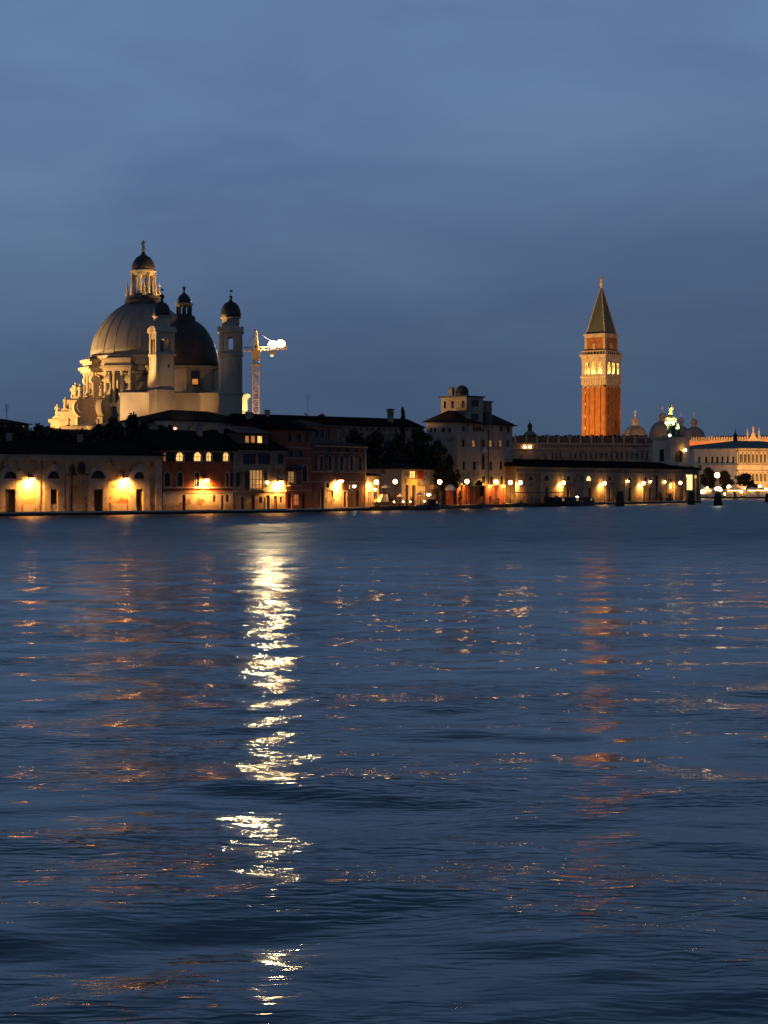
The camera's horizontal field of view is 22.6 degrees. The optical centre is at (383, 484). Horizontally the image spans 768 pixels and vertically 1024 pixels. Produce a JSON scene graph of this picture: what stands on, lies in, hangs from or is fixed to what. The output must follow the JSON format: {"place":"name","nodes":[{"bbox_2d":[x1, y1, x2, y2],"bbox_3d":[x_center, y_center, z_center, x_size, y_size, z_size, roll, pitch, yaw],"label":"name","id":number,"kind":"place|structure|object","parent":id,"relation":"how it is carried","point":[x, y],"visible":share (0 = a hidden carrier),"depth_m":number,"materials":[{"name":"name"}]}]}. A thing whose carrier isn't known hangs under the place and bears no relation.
{"place":"outdoors","nodes":[
{"label":"outdoors","id":0,"kind":"place"},
{"bbox_2d":[0,419,32,439],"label":"house","id":1,"kind":"structure","parent":0,"point":[24,425],"depth_m":358.70,"materials":[{"name":"black"}]},
{"bbox_2d":[36,429,127,441],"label":"dark garden house","id":2,"kind":"structure","parent":0,"point":[75,431],"depth_m":342.06,"materials":[{"name":"black"}]},
{"bbox_2d":[0,433,165,511],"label":"salt warehouse","id":3,"kind":"structure","parent":0,"point":[104,486],"depth_m":303.65,"materials":[{"name":"beige stone"}]},
{"bbox_2d":[5,489,13,511],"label":"door","id":4,"kind":"structure","parent":3,"relation":"in","point":[9,493],"depth_m":294.35,"materials":[{"name":"brown wood"}]},
{"bbox_2d":[51,489,55,503],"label":"door","id":5,"kind":"structure","parent":3,"relation":"in","point":[53,491],"depth_m":299.79,"materials":[{"name":"brown wood"}]},
{"bbox_2d":[94,489,100,510],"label":"door","id":6,"kind":"structure","parent":3,"relation":"in","point":[97,492],"depth_m":305.33,"materials":[{"name":"brown wood"}]},
{"bbox_2d":[136,489,141,509],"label":"door","id":7,"kind":"structure","parent":3,"relation":"in","point":[138,491],"depth_m":310.90,"materials":[{"name":"brown wood"}]},
{"bbox_2d":[48,240,243,429],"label":"domed church","id":8,"kind":"structure","parent":0,"point":[151,352],"depth_m":459.81,"materials":[{"name":"stone"}]},
{"bbox_2d":[113,389,119,418],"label":"arched window","id":9,"kind":"structure","parent":8,"relation":"in","point":[115,414],"depth_m":477.20,"materials":[{"name":"black glass"}]},
{"bbox_2d":[191,371,199,385],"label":"window","id":10,"kind":"structure","parent":8,"relation":"in","point":[195,375],"depth_m":455.12,"materials":[{"name":"orange glass"}]},
{"bbox_2d":[288,420,338,440],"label":"tall back house","id":11,"kind":"structure","parent":0,"point":[323,431],"depth_m":374.41,"materials":[{"name":"brown wood"}]},
{"bbox_2d":[221,409,425,457],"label":"long wing","id":12,"kind":"structure","parent":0,"point":[388,427],"depth_m":448.40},
{"bbox_2d":[0,500,700,515],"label":"promenade","id":13,"kind":"structure","parent":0,"point":[130,513],"depth_m":316.16,"materials":[{"name":"stone"}]},
{"bbox_2d":[23,428,38,440],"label":"broadleaf tree","id":14,"kind":"object","parent":13,"relation":"on","point":[30,433],"visible":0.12,"depth_m":333.26,"materials":[{"name":"green plant"}]},
{"bbox_2d":[32,423,43,432],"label":"broadleaf tree","id":15,"kind":"object","parent":13,"relation":"on","point":[37,427],"visible":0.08,"depth_m":361.72,"materials":[{"name":"green plant"}]},
{"bbox_2d":[36,425,66,441],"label":"broadleaf tree","id":16,"kind":"object","parent":13,"relation":"on","point":[48,433],"visible":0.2,"depth_m":330.25,"materials":[{"name":"green plant"}]},
{"bbox_2d":[67,461,89,510],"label":"signal post","id":17,"kind":"object","parent":13,"relation":"on","point":[81,469],"visible":1,"depth_m":297.74,"materials":[{"name":"beige metal"}]},
{"bbox_2d":[72,427,86,441],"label":"broadleaf tree","id":18,"kind":"object","parent":13,"relation":"on","point":[81,431],"visible":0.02,"depth_m":333.69,"materials":[{"name":"green plant"}]},
{"bbox_2d":[84,424,115,442],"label":"broadleaf tree","id":19,"kind":"object","parent":13,"relation":"on","point":[99,434],"visible":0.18,"depth_m":332.52,"materials":[{"name":"green plant"}]},
{"bbox_2d":[105,416,121,430],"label":"broadleaf tree","id":20,"kind":"object","parent":13,"relation":"on","point":[111,423],"visible":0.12,"depth_m":360.35,"materials":[{"name":"green plant"}]},
{"bbox_2d":[109,420,127,442],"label":"broadleaf tree","id":21,"kind":"object","parent":13,"relation":"on","point":[118,430],"visible":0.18,"depth_m":333.29,"materials":[{"name":"green plant"}]},
{"bbox_2d":[124,412,138,433],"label":"broadleaf tree","id":22,"kind":"object","parent":13,"relation":"on","point":[131,420],"visible":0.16,"depth_m":361.13,"materials":[{"name":"green plant"}]},
{"bbox_2d":[127,419,158,438],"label":"broadleaf tree","id":23,"kind":"object","parent":13,"relation":"on","point":[144,424],"visible":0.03,"depth_m":337.42,"materials":[{"name":"green plant"}]},
{"bbox_2d":[120,410,226,433],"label":"church annex","id":24,"kind":"object","parent":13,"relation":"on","point":[182,420],"visible":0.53,"depth_m":426.07,"materials":[{"name":"stone"}]},
{"bbox_2d":[125,424,236,509],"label":"red house","id":25,"kind":"structure","parent":13,"relation":"on","point":[190,459],"depth_m":318.89,"materials":[{"name":"red paint"}]},
{"bbox_2d":[163,471,171,486],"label":"window","id":26,"kind":"structure","parent":25,"relation":"in","point":[166,478],"depth_m":314.48,"materials":[{"name":"black glass"}]},
{"bbox_2d":[175,452,184,461],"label":"window","id":27,"kind":"structure","parent":25,"relation":"in","point":[178,457],"depth_m":316.41,"materials":[{"name":"yellow glass"}]},
{"bbox_2d":[176,471,183,486],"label":"window","id":28,"kind":"structure","parent":25,"relation":"in","point":[179,478],"depth_m":316.41,"materials":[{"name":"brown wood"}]},
{"bbox_2d":[193,471,200,486],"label":"window","id":29,"kind":"structure","parent":25,"relation":"in","point":[196,477],"depth_m":318.74,"materials":[{"name":"yellow wood"}]},
{"bbox_2d":[193,452,202,461],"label":"window","id":30,"kind":"structure","parent":25,"relation":"in","point":[196,457],"depth_m":318.89,"materials":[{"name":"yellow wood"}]},
{"bbox_2d":[205,452,212,461],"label":"window","id":31,"kind":"structure","parent":25,"relation":"in","point":[207,456],"depth_m":320.37,"materials":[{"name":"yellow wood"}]},
{"bbox_2d":[222,452,230,461],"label":"window","id":32,"kind":"structure","parent":25,"relation":"in","point":[225,458],"depth_m":322.81,"materials":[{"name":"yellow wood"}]},
{"bbox_2d":[225,471,229,486],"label":"window","id":33,"kind":"structure","parent":25,"relation":"in","point":[226,474],"depth_m":323.04,"materials":[{"name":"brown wood"}]},
{"bbox_2d":[242,394,250,413],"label":"scroll gable","id":34,"kind":"structure","parent":13,"relation":"on","point":[245,397],"depth_m":468.00,"materials":[{"name":"stone"}]},
{"bbox_2d":[208,424,289,508],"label":"grey house","id":35,"kind":"structure","parent":13,"relation":"on","point":[258,458],"depth_m":327.81,"materials":[{"name":"grey paint"}]},
{"bbox_2d":[243,454,254,463],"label":"window","id":36,"kind":"structure","parent":35,"relation":"in","point":[247,458],"depth_m":326.29,"materials":[{"name":"black glass"}]},
{"bbox_2d":[249,469,263,489],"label":"window","id":37,"kind":"structure","parent":35,"relation":"in","point":[256,475],"depth_m":327.49,"materials":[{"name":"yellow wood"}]},
{"bbox_2d":[258,454,269,463],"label":"window","id":38,"kind":"structure","parent":35,"relation":"in","point":[262,458],"depth_m":328.49,"materials":[{"name":"black glass"}]},
{"bbox_2d":[265,495,270,508],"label":"door","id":39,"kind":"structure","parent":35,"relation":"in","point":[267,499],"depth_m":329.09,"materials":[{"name":"brown wood"}]},
{"bbox_2d":[278,454,282,463],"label":"window","id":40,"kind":"structure","parent":35,"relation":"in","point":[280,456],"depth_m":331.11,"materials":[{"name":"black glass"}]},
{"bbox_2d":[243,329,286,413],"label":"tower crane","id":41,"kind":"object","parent":13,"relation":"on","point":[256,351],"visible":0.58,"depth_m":519.43,"materials":[{"name":"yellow metal"}]},
{"bbox_2d":[224,412,315,508],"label":"narrow red house","id":42,"kind":"structure","parent":13,"relation":"on","point":[295,439],"depth_m":335.12,"materials":[{"name":"red paint"}]},
{"bbox_2d":[287,493,290,508],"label":"door","id":43,"kind":"structure","parent":42,"relation":"in","point":[288,494],"depth_m":333.14,"materials":[{"name":"brown wood"}]},
{"bbox_2d":[287,470,295,483],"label":"window","id":44,"kind":"structure","parent":42,"relation":"in","point":[290,472],"depth_m":333.54,"materials":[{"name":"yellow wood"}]},
{"bbox_2d":[294,494,298,505],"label":"window","id":45,"kind":"structure","parent":42,"relation":"in","point":[296,496],"depth_m":335.59,"materials":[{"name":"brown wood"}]},
{"bbox_2d":[301,464,307,481],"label":"window","id":46,"kind":"structure","parent":42,"relation":"in","point":[304,468],"depth_m":338.30,"materials":[{"name":"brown wood"}]},
{"bbox_2d":[311,437,369,507],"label":"brick palazzo","id":47,"kind":"structure","parent":13,"relation":"on","point":[344,461],"depth_m":349.63,"materials":[{"name":"brown brick"}]},
{"bbox_2d":[319,455,323,470],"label":"window","id":48,"kind":"structure","parent":47,"relation":"in","point":[321,461],"depth_m":344.05,"materials":[{"name":"black glass"}]},
{"bbox_2d":[320,487,324,507],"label":"door","id":49,"kind":"structure","parent":47,"relation":"in","point":[321,491],"depth_m":344.05,"materials":[{"name":"brown wood"}]},
{"bbox_2d":[327,455,332,470],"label":"window","id":50,"kind":"structure","parent":47,"relation":"in","point":[329,460],"depth_m":346.83,"materials":[{"name":"black glass"}]},
{"bbox_2d":[339,455,343,470],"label":"window","id":51,"kind":"structure","parent":47,"relation":"in","point":[340,458],"depth_m":350.58,"materials":[{"name":"black glass"}]},
{"bbox_2d":[342,490,347,506],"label":"door","id":52,"kind":"structure","parent":47,"relation":"in","point":[343,491],"depth_m":352.21,"materials":[{"name":"brown wood"}]},
{"bbox_2d":[349,455,353,470],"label":"window","id":53,"kind":"structure","parent":47,"relation":"in","point":[351,461],"depth_m":354.80,"materials":[{"name":"black glass"}]},
{"bbox_2d":[357,455,362,470],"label":"window","id":54,"kind":"structure","parent":47,"relation":"in","point":[358,458],"depth_m":357.75,"materials":[{"name":"black glass"}]},
{"bbox_2d":[0,500,701,513],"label":"kerb","id":55,"kind":"structure","parent":13,"relation":"on","point":[254,509],"depth_m":317.47,"materials":[{"name":"stone"}]},
{"bbox_2d":[344,428,363,444],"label":"broadleaf tree","id":56,"kind":"object","parent":13,"relation":"on","point":[354,437],"visible":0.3,"depth_m":407.20,"materials":[{"name":"green plant"}]},
{"bbox_2d":[366,455,376,467],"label":"broadleaf tree","id":57,"kind":"object","parent":13,"relation":"on","point":[372,461],"visible":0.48,"depth_m":387.66,"materials":[{"name":"green plant"}]},
{"bbox_2d":[366,473,380,506],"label":"lit cottage","id":58,"kind":"structure","parent":13,"relation":"on","point":[371,478],"depth_m":361.74,"materials":[{"name":"paint"}]},
{"bbox_2d":[368,490,371,506],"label":"door","id":59,"kind":"structure","parent":58,"relation":"in","point":[369,491],"depth_m":361.44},
{"bbox_2d":[363,430,384,465],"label":"broadleaf tree","id":60,"kind":"object","parent":13,"relation":"on","point":[375,440],"visible":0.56,"depth_m":404.75,"materials":[{"name":"green plant"}]},
{"bbox_2d":[374,494,388,501],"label":"pale tent","id":61,"kind":"object","parent":13,"relation":"on","point":[380,497],"visible":0.7,"depth_m":363.44,"materials":[{"name":"white fabric"}]},
{"bbox_2d":[382,432,414,463],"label":"broadleaf tree","id":62,"kind":"object","parent":13,"relation":"on","point":[397,448],"visible":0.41,"depth_m":397.00,"materials":[{"name":"green plant"}]},
{"bbox_2d":[399,407,405,441],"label":"cypress tree","id":63,"kind":"object","parent":13,"relation":"on","point":[402,426],"visible":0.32,"depth_m":429.77,"materials":[{"name":"green plant"}]},
{"bbox_2d":[366,462,442,505],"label":"garden restaurant","id":64,"kind":"structure","parent":13,"relation":"on","point":[413,480],"depth_m":384.98,"materials":[{"name":"brown wood"}]},
{"bbox_2d":[419,486,425,496],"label":"window","id":65,"kind":"structure","parent":64,"relation":"in","point":[422,489],"depth_m":391.38,"materials":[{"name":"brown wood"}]},
{"bbox_2d":[406,427,432,462],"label":"broadleaf tree","id":66,"kind":"object","parent":13,"relation":"on","point":[419,436],"visible":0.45,"depth_m":400.11,"materials":[{"name":"green plant"}]},
{"bbox_2d":[424,438,453,500],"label":"broadleaf tree","id":67,"kind":"object","parent":13,"relation":"on","point":[437,450],"visible":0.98,"depth_m":395.64,"materials":[{"name":"green plant"}]},
{"bbox_2d":[438,454,459,497],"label":"broadleaf tree","id":68,"kind":"object","parent":13,"relation":"on","point":[449,476],"visible":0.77,"depth_m":395.74,"materials":[{"name":"green plant"}]},
{"bbox_2d":[445,484,455,504],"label":"quay kiosk","id":69,"kind":"object","parent":13,"relation":"on","point":[450,489],"visible":0.91,"depth_m":391.96,"materials":[{"name":"red paint"}]},
{"bbox_2d":[455,469,463,499],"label":"broadleaf tree","id":70,"kind":"object","parent":13,"relation":"on","point":[461,485],"visible":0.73,"depth_m":400.64,"materials":[{"name":"green plant"}]},
{"bbox_2d":[475,480,483,496],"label":"garden bush","id":71,"kind":"object","parent":13,"relation":"on","point":[479,482],"visible":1,"depth_m":410.62,"materials":[{"name":"green plant"}]},
{"bbox_2d":[456,485,504,504],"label":"garden wall","id":72,"kind":"structure","parent":13,"relation":"on","point":[471,493],"depth_m":410.32,"materials":[{"name":"red brick"}]},
{"bbox_2d":[504,459,701,502],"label":"customs warehouse","id":73,"kind":"structure","parent":13,"relation":"on","point":[581,478],"depth_m":464.16,"materials":[{"name":"beige stone"}]},
{"bbox_2d":[686,475,692,489],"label":"window","id":74,"kind":"structure","parent":73,"relation":"in","point":[689,477],"depth_m":510.83,"materials":[{"name":"glass"}]},
{"bbox_2d":[650,403,691,466],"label":"customs tower","id":75,"kind":"structure","parent":13,"relation":"on","point":[671,447],"depth_m":510.50,"materials":[{"name":"stone"}]},
{"bbox_2d":[660,449,663,461],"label":"window","id":76,"kind":"structure","parent":75,"relation":"in","point":[661,450],"depth_m":510.21,"materials":[{"name":"black glass"}]},
{"bbox_2d":[0,498,767,1023],"bbox_3d":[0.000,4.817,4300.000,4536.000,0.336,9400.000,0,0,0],"label":"water","id":77,"kind":"structure","parent":0,"point":[460,766],"depth_m":32.55,"materials":[{"name":"teal liquid"}]},
{"bbox_2d":[370,500,449,510],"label":"floating terrace","id":78,"kind":"structure","parent":77,"relation":"on","point":[386,508],"depth_m":353.02,"materials":[{"name":"paint"}]},
{"bbox_2d":[409,503,425,509],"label":"moored boat","id":79,"kind":"object","parent":77,"relation":"on","point":[420,507],"visible":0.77,"depth_m":354.52,"materials":[{"name":"paint"}]},
{"bbox_2d":[426,499,440,509],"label":"moored boat","id":80,"kind":"object","parent":77,"relation":"on","point":[433,504],"visible":0.84,"depth_m":360.23,"materials":[{"name":"paint"}]},
{"bbox_2d":[468,502,484,508],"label":"moored boat","id":81,"kind":"object","parent":77,"relation":"on","point":[478,506],"visible":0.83,"depth_m":381.05,"materials":[{"name":"paint"}]},
{"bbox_2d":[450,500,512,508],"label":"floating dock","id":82,"kind":"object","parent":77,"relation":"on","point":[461,506],"visible":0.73,"depth_m":388.21,"materials":[{"name":"paint"}]},
{"bbox_2d":[505,501,522,506],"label":"moored boat","id":83,"kind":"object","parent":77,"relation":"on","point":[517,504],"visible":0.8,"depth_m":402.04,"materials":[{"name":"paint"}]},
{"bbox_2d":[512,492,564,506],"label":"boat stop","id":84,"kind":"object","parent":77,"relation":"on","point":[530,504],"visible":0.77,"depth_m":414.05,"materials":[{"name":"paint"}]},
{"bbox_2d":[542,497,564,505],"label":"moored boat","id":85,"kind":"object","parent":77,"relation":"on","point":[554,501],"visible":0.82,"depth_m":417.75,"materials":[{"name":"paint"}]},
{"bbox_2d":[561,496,583,505],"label":"moored boat","id":86,"kind":"object","parent":77,"relation":"on","point":[574,501],"visible":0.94,"depth_m":421.41,"materials":[{"name":"paint"}]},
{"bbox_2d":[580,497,594,505],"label":"moored boat","id":87,"kind":"object","parent":77,"relation":"on","point":[589,501],"visible":0.76,"depth_m":430.42,"materials":[{"name":"paint"}]},
{"bbox_2d":[615,491,624,505],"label":"mooring piles","id":88,"kind":"object","parent":77,"relation":"in","point":[619,499],"visible":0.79,"depth_m":422.98,"materials":[{"name":"brown wood"}]},
{"bbox_2d":[687,491,694,504],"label":"mooring piles","id":89,"kind":"object","parent":77,"relation":"in","point":[691,500],"visible":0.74,"depth_m":456.69,"materials":[{"name":"brown wood"}]},
{"bbox_2d":[713,487,722,505],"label":"mooring piles","id":90,"kind":"object","parent":77,"relation":"in","point":[717,499],"visible":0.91,"depth_m":429.34,"materials":[{"name":"brown wood"}]},
{"bbox_2d":[0,0,767,437],"label":"sky","id":91,"kind":"structure","parent":0,"point":[419,199],"materials":[{"name":"blue"}]},
{"bbox_2d":[422,385,516,503],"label":"seminary building","id":92,"kind":"structure","parent":0,"point":[474,433],"depth_m":412.61,"materials":[{"name":"beige stone"}]},
{"bbox_2d":[579,276,623,436],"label":"bell tower","id":93,"kind":"structure","parent":0,"point":[601,357],"depth_m":865.16,"materials":[{"name":"brick"}]},
{"bbox_2d":[666,492,672,500],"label":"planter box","id":94,"kind":"object","parent":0,"point":[669,496],"visible":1,"depth_m":492.74,"materials":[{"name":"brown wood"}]},
{"bbox_2d":[689,426,767,445],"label":"gothic palace","id":95,"kind":"structure","parent":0,"point":[717,439],"depth_m":805.20,"materials":[{"name":"beige stone"}]},
{"bbox_2d":[701,496,764,497],"bbox_3d":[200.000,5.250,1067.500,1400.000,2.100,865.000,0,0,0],"label":"quay","id":96,"kind":"structure","parent":0,"point":[734,497],"depth_m":661.58,"materials":[{"name":"stone"}]},
{"bbox_2d":[524,421,535,436],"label":"lantern turret","id":97,"kind":"object","parent":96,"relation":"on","point":[529,432],"visible":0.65,"depth_m":758.99,"materials":[{"name":"grey paint"}]},
{"bbox_2d":[512,434,652,461],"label":"building","id":98,"kind":"structure","parent":96,"relation":"on","point":[613,447],"depth_m":698.45,"materials":[{"name":"beige stone"}]},
{"bbox_2d":[623,406,705,439],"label":"domed basilica","id":99,"kind":"structure","parent":96,"relation":"on","point":[658,429],"depth_m":898.52,"materials":[{"name":"stone"}]},
{"bbox_2d":[701,487,713,496],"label":"market stall","id":100,"kind":"object","parent":96,"relation":"on","point":[708,491],"visible":0.63,"depth_m":652.19,"materials":[{"name":"white fabric"}]},
{"bbox_2d":[699,467,716,488],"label":"quay tree","id":101,"kind":"object","parent":96,"relation":"on","point":[710,480],"visible":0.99,"depth_m":671.43,"materials":[{"name":"green plant"}]},
{"bbox_2d":[716,470,734,490],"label":"quay tree","id":102,"kind":"object","parent":96,"relation":"on","point":[725,480],"visible":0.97,"depth_m":666.86,"materials":[{"name":"green plant"}]},
{"bbox_2d":[689,428,767,495],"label":"arcaded library","id":103,"kind":"structure","parent":96,"relation":"on","point":[734,457],"depth_m":719.85,"materials":[{"name":"stone"}]},
{"bbox_2d":[725,487,736,496],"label":"market stall","id":104,"kind":"object","parent":96,"relation":"on","point":[730,492],"visible":1,"depth_m":652.19,"materials":[{"name":"white fabric"}]},
{"bbox_2d":[734,473,751,496],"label":"quay tree","id":105,"kind":"object","parent":96,"relation":"on","point":[744,480],"visible":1,"depth_m":665.24,"materials":[{"name":"green plant"}]},
{"bbox_2d":[745,487,758,496],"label":"market stall","id":106,"kind":"object","parent":96,"relation":"on","point":[750,492],"visible":1,"depth_m":652.19,"materials":[{"name":"white fabric"}]},
{"bbox_2d":[745,480,758,488],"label":"quay tree","id":107,"kind":"object","parent":96,"relation":"on","point":[752,483],"visible":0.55,"depth_m":663.26,"materials":[{"name":"green plant"}]},
{"bbox_2d":[756,487,765,496],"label":"market stall","id":108,"kind":"object","parent":96,"relation":"on","point":[761,491],"visible":0.92,"depth_m":652.19,"materials":[{"name":"white fabric"}]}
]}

